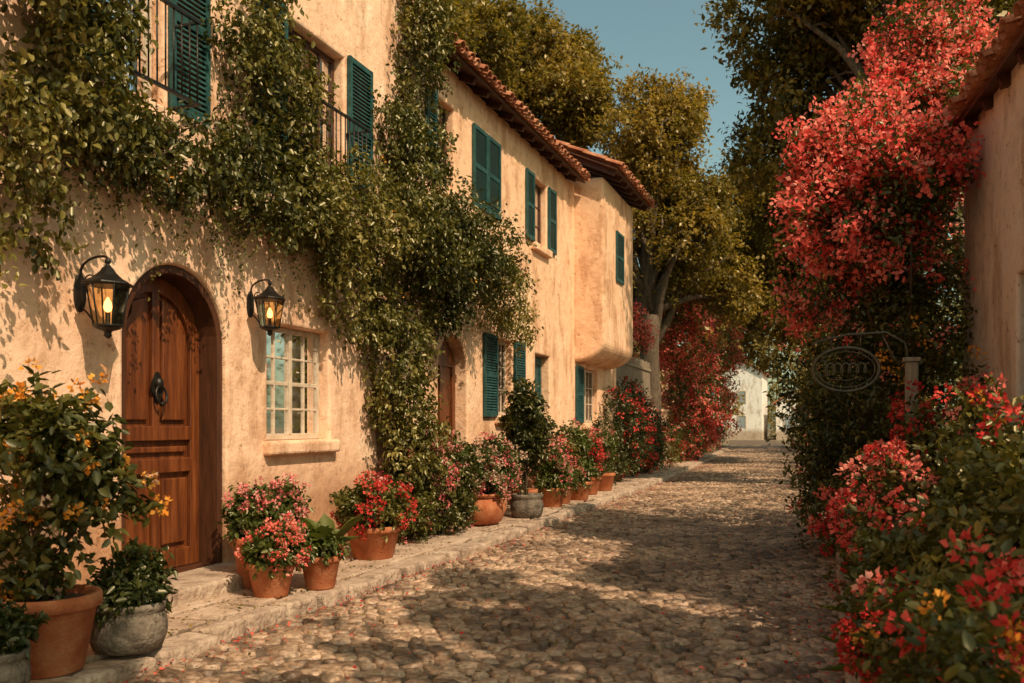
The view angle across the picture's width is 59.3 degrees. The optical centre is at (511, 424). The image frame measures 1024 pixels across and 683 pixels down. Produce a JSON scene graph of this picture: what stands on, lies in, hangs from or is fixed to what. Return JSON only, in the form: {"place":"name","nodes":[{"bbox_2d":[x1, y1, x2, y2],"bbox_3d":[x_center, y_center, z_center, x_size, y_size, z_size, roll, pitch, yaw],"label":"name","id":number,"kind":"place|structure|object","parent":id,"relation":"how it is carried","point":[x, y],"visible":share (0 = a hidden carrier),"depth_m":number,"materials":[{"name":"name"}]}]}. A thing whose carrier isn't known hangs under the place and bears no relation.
{"place":"outdoors","nodes":[
{"label":"outdoors","id":0,"kind":"place"},
{"bbox_2d":[126,276,198,568],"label":"door stiles","id":1,"kind":"object","parent":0,"point":[189,432],"depth_m":7.65,"materials":[{"name":"brown wood"}]},
{"bbox_2d":[126,298,146,419],"bbox_3d":[-3.028,-0.537,7.200,0.031,0.995,0.280,0,0,19],"label":"door panel","id":2,"kind":"structure","parent":1,"relation":"in","point":[136,366],"depth_m":7.21,"materials":[{"name":"brown wood"}]},
{"bbox_2d":[130,372,167,457],"bbox_3d":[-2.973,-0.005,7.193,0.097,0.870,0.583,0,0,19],"label":"door knocker","id":3,"kind":"object","parent":1,"relation":"attached to","point":[158,388],"depth_m":7.38,"materials":[{"name":"black metal"}]},
{"bbox_2d":[126,292,186,550],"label":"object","id":4,"kind":"object","parent":1,"relation":"attached to","point":[141,456],"visible":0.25,"depth_m":7.51,"materials":[{"name":"brown wood"}]},
{"bbox_2d":[126,484,146,550],"bbox_3d":[-3.028,0.725,7.200,0.031,0.550,0.280,0,0,19],"label":"door panel","id":5,"kind":"structure","parent":4,"relation":"attached to","point":[136,530],"depth_m":7.23,"materials":[{"name":"brown wood"}]},
{"bbox_2d":[126,446,184,453],"bbox_3d":[-2.951,0.205,7.417,0.031,0.050,0.740,0,0,19],"label":"door panel","id":6,"kind":"structure","parent":4,"relation":"attached to","point":[139,450],"depth_m":7.42,"materials":[{"name":"brown wood"}]},
{"bbox_2d":[161,477,184,544],"bbox_3d":[-2.874,0.725,7.634,0.031,0.550,0.280,0,0,19],"label":"door panel","id":7,"kind":"structure","parent":4,"relation":"attached to","point":[173,526],"depth_m":7.62,"materials":[{"name":"brown wood"}]},
{"bbox_2d":[161,301,184,419],"bbox_3d":[-2.874,-0.537,7.634,0.031,0.995,0.280,0,0,19],"label":"door panel","id":8,"kind":"structure","parent":1,"relation":"in","point":[173,357],"depth_m":7.60,"materials":[{"name":"brown wood"}]},
{"bbox_2d":[85,445,725,663],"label":"sidewalk","id":9,"kind":"structure","parent":0,"point":[211,611],"depth_m":8.36,"materials":[{"name":"beige stone"}]},
{"bbox_2d":[0,358,172,679],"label":"potted lantana","id":10,"kind":"object","parent":9,"relation":"on","point":[51,453],"visible":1,"depth_m":4.74,"materials":[{"name":"plant"}]},
{"bbox_2d":[84,536,177,655],"bbox_3d":[-2.272,1.000,5.343,0.564,0.663,0.613,0,0,-29],"label":"potted shrub","id":11,"kind":"object","parent":9,"relation":"on","point":[130,618],"visible":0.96,"depth_m":5.19,"materials":[{"name":"green plant"}]},
{"bbox_2d":[163,561,242,607],"bbox_3d":[-2.626,1.318,7.344,0.894,0.226,1.558,0,0,19],"label":"doorstep","id":12,"kind":"object","parent":9,"relation":"on","point":[207,582],"visible":0.16,"depth_m":7.04,"materials":[{"name":"stone"}]},
{"bbox_2d":[215,472,312,588],"bbox_3d":[-2.047,0.860,7.443,0.789,0.945,0.760,0,0,19],"label":"potted geranium","id":13,"kind":"object","parent":9,"relation":"on","point":[248,508],"visible":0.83,"depth_m":7.28,"materials":[{"name":"plant"}]},
{"bbox_2d":[234,512,316,598],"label":"potted geranium","id":14,"kind":"object","parent":9,"relation":"on","point":[271,561],"visible":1,"depth_m":6.87,"materials":[{"name":"plant"}]},
{"bbox_2d":[293,513,362,589],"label":"potted hosta","id":15,"kind":"object","parent":9,"relation":"on","point":[320,571],"visible":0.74,"depth_m":7.27,"materials":[{"name":"plant"}]},
{"bbox_2d":[329,470,418,559],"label":"potted geranium","id":16,"kind":"object","parent":9,"relation":"on","point":[380,525],"visible":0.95,"depth_m":8.83,"materials":[{"name":"plant"}]},
{"bbox_2d":[438,430,527,525],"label":"potted shrub","id":17,"kind":"object","parent":9,"relation":"on","point":[494,458],"visible":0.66,"depth_m":11.85,"materials":[{"name":"pink plant"}]},
{"bbox_2d":[498,403,547,502],"bbox_3d":[0.153,0.414,13.943,0.816,1.836,0.838,0,0,19],"label":"potted laurel","id":18,"kind":"object","parent":9,"relation":"on","point":[504,425],"visible":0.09,"depth_m":13.88,"materials":[{"name":"plant"}]},
{"bbox_2d":[502,376,560,518],"bbox_3d":[0.264,0.313,12.948,0.844,2.039,0.843,0,0,-39],"label":"potted laurel","id":19,"kind":"object","parent":9,"relation":"on","point":[526,419],"visible":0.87,"depth_m":12.81,"materials":[{"name":"plant"}]},
{"bbox_2d":[529,436,577,507],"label":"potted geranium","id":20,"kind":"object","parent":9,"relation":"on","point":[555,468],"visible":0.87,"depth_m":14.44,"materials":[{"name":"plant"}]},
{"bbox_2d":[548,434,584,503],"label":"geranium","id":21,"kind":"object","parent":9,"relation":"on","point":[567,498],"visible":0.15,"depth_m":15.18,"materials":[{"name":"plant"}]},
{"bbox_2d":[557,418,598,500],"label":"potted geranium","id":22,"kind":"object","parent":9,"relation":"on","point":[581,440],"visible":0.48,"depth_m":15.77,"materials":[{"name":"plant"}]},
{"bbox_2d":[579,434,606,494],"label":"potted geranium","id":23,"kind":"object","parent":9,"relation":"on","point":[595,455],"visible":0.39,"depth_m":17.23,"materials":[{"name":"plant"}]},
{"bbox_2d":[588,426,619,490],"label":"potted geranium","id":24,"kind":"object","parent":9,"relation":"on","point":[607,478],"visible":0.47,"depth_m":18.20,"materials":[{"name":"plant"}]},
{"bbox_2d":[119,440,844,682],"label":"cobblestone street","id":25,"kind":"structure","parent":0,"point":[470,610],"depth_m":6.95,"materials":[{"name":"beige stone"}]},
{"bbox_2d":[85,464,841,682],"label":"fallen petals","id":26,"kind":"object","parent":25,"relation":"on","point":[554,642],"visible":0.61,"depth_m":6.91,"materials":[{"name":"red plant"}]},
{"bbox_2d":[793,448,860,682],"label":"kerb","id":27,"kind":"structure","parent":25,"relation":"on","point":[848,677],"depth_m":7.20,"materials":[{"name":"stone"}]},
{"bbox_2d":[489,0,960,427],"label":"sky","id":28,"kind":"structure","parent":0,"point":[663,35],"materials":[{"name":"blue"}]},
{"bbox_2d":[715,364,766,439],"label":"walls","id":29,"kind":"structure","parent":0,"point":[754,387],"depth_m":87.38,"materials":[{"name":"beige paint"}]},
{"bbox_2d":[708,391,745,427],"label":"window trim","id":30,"kind":"structure","parent":29,"relation":"attached to","point":[745,402],"depth_m":87.38,"materials":[{"name":"beige paint"}]},
{"bbox_2d":[711,392,744,427],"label":"windows","id":31,"kind":"structure","parent":29,"relation":"attached to","point":[742,420],"depth_m":87.53,"materials":[{"name":"grey glass"}]},
{"bbox_2d":[718,428,946,456],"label":"ground","id":32,"kind":"structure","parent":0,"point":[728,441],"depth_m":84.89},
{"bbox_2d":[0,0,423,583],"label":"front wall","id":33,"kind":"structure","parent":32,"relation":"on","point":[47,324],"depth_m":7.92,"materials":[{"name":"paint"}]},
{"bbox_2d":[73,255,133,338],"bbox_3d":[-2.850,-0.894,6.278,0.433,0.586,0.308,0,0,19],"label":"wall lantern","id":34,"kind":"object","parent":33,"relation":"attached to","point":[106,276],"depth_m":6.24,"materials":[{"name":"metal"}]},
{"bbox_2d":[113,0,151,99],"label":"window frame","id":35,"kind":"object","parent":33,"relation":"attached to","point":[148,92],"visible":0.12,"depth_m":7.18,"materials":[{"name":"brown wood"}]},
{"bbox_2d":[106,0,144,95],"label":"window glass","id":36,"kind":"object","parent":35,"relation":"in","point":[138,79],"depth_m":7.10,"materials":[{"name":"glass"}]},
{"bbox_2d":[99,79,179,130],"bbox_3d":[-2.875,-2.428,6.873,0.204,0.143,0.806,0,0,19],"label":"window sill","id":37,"kind":"structure","parent":33,"relation":"attached to","point":[174,117],"depth_m":7.01,"materials":[{"name":"beige stone"}]},
{"bbox_2d":[121,265,221,574],"bbox_3d":[-2.887,0.026,7.394,0.290,2.648,1.216,0,0,19],"label":"door lining","id":38,"kind":"object","parent":33,"relation":"attached to","point":[190,288],"depth_m":7.87,"materials":[{"name":"brown wood"}]},
{"bbox_2d":[51,0,372,202],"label":"shutters","id":39,"kind":"object","parent":33,"relation":"attached to","point":[352,62],"visible":0.43,"depth_m":7.59,"materials":[{"name":"green paint"}]},
{"bbox_2d":[247,279,285,335],"bbox_3d":[-2.219,-1.065,8.155,0.373,0.520,0.273,0,0,19],"label":"wall lantern","id":40,"kind":"object","parent":33,"relation":"attached to","point":[269,293],"depth_m":8.15,"materials":[{"name":"metal"}]},
{"bbox_2d":[0,0,543,537],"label":"climbing vine","id":41,"kind":"object","parent":33,"relation":"attached to","point":[448,250],"visible":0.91,"depth_m":8.34,"materials":[{"name":"green plant"}]},
{"bbox_2d":[266,325,318,439],"bbox_3d":[-2.256,-0.410,9.064,0.066,1.112,1.102,0,0,19],"label":"window frame","id":42,"kind":"object","parent":33,"relation":"attached to","point":[289,434],"visible":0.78,"depth_m":9.06,"materials":[{"name":"beige wood"}]},
{"bbox_2d":[266,331,314,433],"bbox_3d":[-2.254,-0.410,9.064,0.001,1.080,1.070,0,0,19],"label":"window glass","id":43,"kind":"object","parent":42,"relation":"in","point":[280,376],"visible":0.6,"depth_m":9.14,"materials":[{"name":"clear glass"}]},
{"bbox_2d":[263,439,340,455],"bbox_3d":[-2.120,0.220,9.015,0.200,0.144,1.274,0,0,19],"label":"window sill","id":44,"kind":"structure","parent":33,"relation":"attached to","point":[279,447],"depth_m":8.84,"materials":[{"name":"beige stone"}]},
{"bbox_2d":[288,27,333,182],"bbox_3d":[-2.155,-3.275,9.352,0.066,1.442,1.092,0,0,19],"label":"window frame","id":45,"kind":"object","parent":33,"relation":"attached to","point":[316,50],"visible":0.24,"depth_m":9.59,"materials":[{"name":"brown wood"}]},
{"bbox_2d":[288,34,329,178],"bbox_3d":[-2.153,-3.275,9.351,0.001,1.410,1.060,0,0,19],"label":"window glass","id":46,"kind":"object","parent":45,"relation":"in","point":[325,66],"visible":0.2,"depth_m":9.68,"materials":[{"name":"glass"}]},
{"bbox_2d":[282,164,354,200],"bbox_3d":[-2.016,-2.478,9.304,0.202,0.145,1.266,0,0,19],"label":"window sill","id":47,"kind":"structure","parent":33,"relation":"attached to","point":[320,179],"depth_m":8.98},
{"bbox_2d":[30,446,729,682],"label":"kerb","id":48,"kind":"structure","parent":32,"relation":"on","point":[176,648],"depth_m":6.92,"materials":[{"name":"stone"}]},
{"bbox_2d":[0,589,50,682],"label":"potted shrub","id":49,"kind":"object","parent":48,"relation":"on","point":[15,644],"visible":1,"depth_m":4.33,"materials":[{"name":"green plant"}]},
{"bbox_2d":[370,427,482,544],"bbox_3d":[-1.012,0.760,10.785,1.135,1.513,2.285,0,0,19],"label":"flowering shrub","id":50,"kind":"object","parent":32,"relation":"on","point":[433,491],"visible":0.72,"depth_m":10.66,"materials":[{"name":"green plant"}]},
{"bbox_2d":[426,0,487,53],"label":"oak tree","id":51,"kind":"object","parent":32,"relation":"on","point":[462,22],"visible":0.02,"depth_m":26.61,"materials":[{"name":"green plant"}]},
{"bbox_2d":[424,45,615,514],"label":"front wall","id":52,"kind":"structure","parent":32,"relation":"on","point":[465,106],"depth_m":15.66,"materials":[{"name":"paint"}]},
{"bbox_2d":[438,106,445,182],"bbox_3d":[-1.070,-3.900,12.601,0.066,1.192,0.642,0,0,19],"label":"window frame","id":53,"kind":"object","parent":52,"relation":"attached to","point":[443,121],"visible":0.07,"depth_m":12.86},
{"bbox_2d":[438,365,450,438],"bbox_3d":[-1.067,0.045,12.918,0.060,2.610,1.030,0,0,19],"label":"arched door","id":54,"kind":"structure","parent":52,"relation":"attached to","point":[446,389],"depth_m":13.14,"materials":[{"name":"brown wood"}]},
{"bbox_2d":[438,340,454,511],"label":"arched door stiles","id":55,"kind":"object","parent":54,"relation":"attached to","point":[446,359],"visible":0.27,"depth_m":13.10,"materials":[{"name":"brown wood"}]},
{"bbox_2d":[435,183,460,200],"bbox_3d":[-0.932,-3.229,12.553,0.202,0.146,0.815,0,0,19],"label":"window sill","id":56,"kind":"structure","parent":52,"relation":"attached to","point":[448,192],"depth_m":12.45,"materials":[{"name":"beige stone"}]},
{"bbox_2d":[494,416,501,423],"bbox_3d":[-0.123,-0.080,14.839,0.206,0.147,0.967,0,0,19],"label":"window sill","id":57,"kind":"structure","parent":52,"relation":"attached to","point":[496,421],"depth_m":14.38,"materials":[{"name":"beige stone"}]},
{"bbox_2d":[498,341,505,415],"bbox_3d":[-0.262,-0.775,14.888,0.066,1.242,0.792,0,0,19],"label":"window frame","id":58,"kind":"object","parent":52,"relation":"attached to","point":[503,367],"visible":0.35,"depth_m":15.15,"materials":[{"name":"beige wood"}]},
{"bbox_2d":[425,88,583,422],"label":"shutters","id":59,"kind":"object","parent":52,"relation":"attached to","point":[491,410],"visible":0.8,"depth_m":14.30,"materials":[{"name":"green paint"}]},
{"bbox_2d":[424,37,584,182],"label":"rafters","id":60,"kind":"object","parent":52,"relation":"on","point":[479,86],"visible":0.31,"depth_m":14.53,"materials":[{"name":"brown wood"}]},
{"bbox_2d":[424,31,589,181],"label":"roof tiles","id":61,"kind":"object","parent":60,"relation":"on","point":[483,72],"visible":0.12,"depth_m":14.19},
{"bbox_2d":[535,364,538,398],"bbox_3d":[0.373,0.028,16.890,0.050,2.645,0.890,0,0,19],"label":"green door","id":62,"kind":"structure","parent":52,"relation":"attached to","point":[537,375],"depth_m":17.13,"materials":[{"name":"paint"}]},
{"bbox_2d":[535,184,540,243],"bbox_3d":[0.379,-3.900,16.703,0.066,1.192,0.842,0,0,19],"label":"window frame","id":63,"kind":"object","parent":52,"relation":"attached to","point":[539,189],"visible":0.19,"depth_m":17.05,"materials":[{"name":"wood"}]},
{"bbox_2d":[535,188,538,242],"bbox_3d":[0.381,-3.900,16.702,0.001,1.160,0.810,0,0,19],"label":"window glass","id":64,"kind":"object","parent":63,"relation":"in","point":[537,214],"visible":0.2,"depth_m":16.99,"materials":[{"name":"glass"}]},
{"bbox_2d":[535,357,540,488],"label":"green door stiles","id":65,"kind":"object","parent":52,"relation":"attached to","point":[538,360],"depth_m":17.21,"materials":[{"name":"paint"}]},
{"bbox_2d":[531,241,552,258],"bbox_3d":[0.516,-3.228,16.654,0.208,0.145,1.016,0,0,19],"label":"window sill","id":66,"kind":"structure","parent":52,"relation":"attached to","point":[542,250],"depth_m":16.51,"materials":[{"name":"beige stone"}]},
{"bbox_2d":[586,373,586,419],"bbox_3d":[1.486,-0.650,20.262,0.065,1.300,1.400,0,0,19],"label":"curtain","id":67,"kind":"object","parent":52,"relation":"hanging from","point":[586,396],"visible":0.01,"depth_m":20.91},
{"bbox_2d":[584,369,592,422],"bbox_3d":[1.620,-0.650,20.215,0.066,1.192,1.392,0,0,19],"label":"window frame","id":68,"kind":"object","parent":52,"relation":"attached to","point":[591,394],"visible":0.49,"depth_m":20.53,"materials":[{"name":"beige wood"}]},
{"bbox_2d":[581,423,601,428],"bbox_3d":[1.758,0.021,20.166,0.207,0.143,1.566,0,0,19],"label":"window sill","id":69,"kind":"structure","parent":52,"relation":"attached to","point":[588,425],"depth_m":19.53,"materials":[{"name":"beige stone"}]},
{"bbox_2d":[569,177,632,369],"bbox_3d":[1.961,-3.250,20.227,0.940,3.840,2.950,0,0,19],"label":"bay","id":70,"kind":"object","parent":52,"relation":"attached to","point":[603,309],"visible":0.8,"depth_m":18.87,"materials":[{"name":"paint"}]},
{"bbox_2d":[567,151,650,211],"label":"rafters","id":71,"kind":"object","parent":70,"relation":"on","point":[618,182],"visible":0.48,"depth_m":19.34,"materials":[{"name":"brown wood"}]},
{"bbox_2d":[556,140,655,207],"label":"roof tiles","id":72,"kind":"object","parent":71,"relation":"on","point":[634,182],"visible":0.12,"depth_m":18.71,"materials":[{"name":"orange ceramic"}]},
{"bbox_2d":[616,230,623,284],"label":"bay shutters","id":73,"kind":"object","parent":70,"relation":"attached to","point":[621,259],"visible":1,"depth_m":19.94,"materials":[{"name":"green wood"}]},
{"bbox_2d":[447,0,628,151],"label":"oak tree","id":74,"kind":"object","parent":32,"relation":"on","point":[546,70],"visible":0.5,"depth_m":31.02,"materials":[{"name":"green plant"}]},
{"bbox_2d":[590,375,671,485],"bbox_3d":[2.752,0.170,22.483,1.996,2.898,7.642,0,0,15],"label":"flowering shrub","id":75,"kind":"object","parent":32,"relation":"on","point":[637,448],"visible":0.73,"depth_m":21.61,"materials":[{"name":"green plant"}]},
{"bbox_2d":[631,302,659,361],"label":"bougainvillea","id":76,"kind":"object","parent":32,"relation":"on","point":[641,337],"visible":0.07,"depth_m":25.67,"materials":[{"name":"red plant"}]},
{"bbox_2d":[633,331,676,406],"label":"walls","id":77,"kind":"structure","parent":32,"relation":"on","point":[662,373],"depth_m":45.73,"materials":[{"name":"paint"}]},
{"bbox_2d":[616,405,700,462],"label":"garden wall","id":78,"kind":"structure","parent":32,"relation":"on","point":[665,412],"depth_m":31.91,"materials":[{"name":"paint"}]},
{"bbox_2d":[616,356,651,407],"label":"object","id":79,"kind":"structure","parent":78,"relation":"on","point":[638,369],"depth_m":27.53,"materials":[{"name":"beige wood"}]},
{"bbox_2d":[583,64,782,460],"bbox_3d":[5.304,-5.173,29.773,7.431,13.682,6.038,0,0,19],"label":"oak tree","id":80,"kind":"object","parent":32,"relation":"on","point":[660,135],"visible":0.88,"depth_m":29.00,"materials":[{"name":"green plant"}]},
{"bbox_2d":[648,397,726,470],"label":"flowering shrub","id":81,"kind":"object","parent":32,"relation":"on","point":[673,438],"visible":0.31,"depth_m":30.54,"materials":[{"name":"red plant"}]},
{"bbox_2d":[636,287,750,461],"bbox_3d":[6.865,-2.118,34.238,3.923,7.212,10.212,0,0,19],"label":"bougainvillea","id":82,"kind":"object","parent":32,"relation":"on","point":[693,377],"visible":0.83,"depth_m":32.39,"materials":[{"name":"red plant"}]},
{"bbox_2d":[682,212,804,397],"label":"oak tree","id":83,"kind":"object","parent":32,"relation":"on","point":[754,336],"visible":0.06,"depth_m":50.27,"materials":[{"name":"green plant"}]},
{"bbox_2d":[776,390,799,439],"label":"walls","id":84,"kind":"structure","parent":32,"relation":"on","point":[780,433],"depth_m":88.24,"materials":[{"name":"beige paint"}]},
{"bbox_2d":[785,416,790,427],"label":"windows","id":85,"kind":"structure","parent":84,"relation":"attached to","point":[786,422],"depth_m":88.02,"materials":[{"name":"grey paint"}]},
{"bbox_2d":[692,133,900,356],"bbox_3d":[10.943,-4.863,32.724,9.442,13.053,7.575,0,0,19],"label":"oak tree","id":86,"kind":"object","parent":32,"relation":"on","point":[762,230],"visible":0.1,"depth_m":31.61,"materials":[{"name":"green plant"}]},
{"bbox_2d":[633,253,960,443],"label":"distant trees","id":87,"kind":"object","parent":32,"relation":"on","point":[771,409],"visible":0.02,"depth_m":90.47,"materials":[{"name":"plant"}]},
{"bbox_2d":[693,0,1017,392],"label":"oak tree","id":88,"kind":"object","parent":32,"relation":"on","point":[820,40],"visible":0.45,"depth_m":19.31,"materials":[{"name":"green plant"}]},
{"bbox_2d":[964,63,1023,525],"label":"street wall","id":89,"kind":"structure","parent":32,"relation":"on","point":[994,230],"depth_m":7.98,"materials":[{"name":"beige paint"}]},
{"bbox_2d":[949,30,1023,145],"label":"rafters","id":90,"kind":"object","parent":89,"relation":"on","point":[1000,77],"visible":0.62,"depth_m":7.76,"materials":[{"name":"brown wood"}]},
{"bbox_2d":[939,0,1023,129],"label":"roof tiles","id":91,"kind":"object","parent":90,"relation":"on","point":[1010,31],"visible":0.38,"depth_m":7.55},
{"label":"planting bed","id":92,"kind":"object","parent":32,"relation":"on","visible":0},
{"bbox_2d":[811,331,920,461],"bbox_3d":[3.030,0.300,7.732,0.878,2.200,0.140,0,0,19],"label":"hanging sign","id":93,"kind":"object","parent":92,"relation":"on","point":[910,372],"visible":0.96,"depth_m":7.72,"materials":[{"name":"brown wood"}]},
{"bbox_2d":[785,187,963,499],"bbox_3d":[12.560,-1.190,35.080,3.687,5.931,49.238,0,0,17],"label":"hedge","id":94,"kind":"object","parent":92,"relation":"on","point":[959,211],"visible":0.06,"depth_m":13.63,"materials":[{"name":"green plant"}]},
{"bbox_2d":[762,209,996,557],"bbox_3d":[4.291,-0.425,10.831,2.451,4.103,6.297,0,0,19],"label":"hedge","id":95,"kind":"object","parent":92,"relation":"on","point":[829,438],"visible":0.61,"depth_m":9.23,"materials":[{"name":"green plant"}]},
{"bbox_2d":[762,0,1009,436],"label":"bougainvillea","id":96,"kind":"object","parent":92,"relation":"on","point":[897,148],"visible":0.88,"depth_m":9.06,"materials":[{"name":"red plant"}]},
{"bbox_2d":[816,558,985,671],"bbox_3d":[2.381,1.056,5.716,0.873,0.489,3.190,0,0,19],"label":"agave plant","id":97,"kind":"object","parent":92,"relation":"on","point":[835,640],"visible":0.02,"depth_m":5.76,"materials":[{"name":"green plant"}]},
{"bbox_2d":[829,566,985,682],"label":"potted geranium","id":98,"kind":"object","parent":92,"relation":"on","point":[850,649],"visible":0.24,"depth_m":3.95,"materials":[{"name":"plant"}]},
{"bbox_2d":[806,371,1023,682],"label":"geranium bed","id":99,"kind":"object","parent":92,"relation":"on","point":[959,532],"visible":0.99,"depth_m":4.21,"materials":[{"name":"red plant"}]}
]}

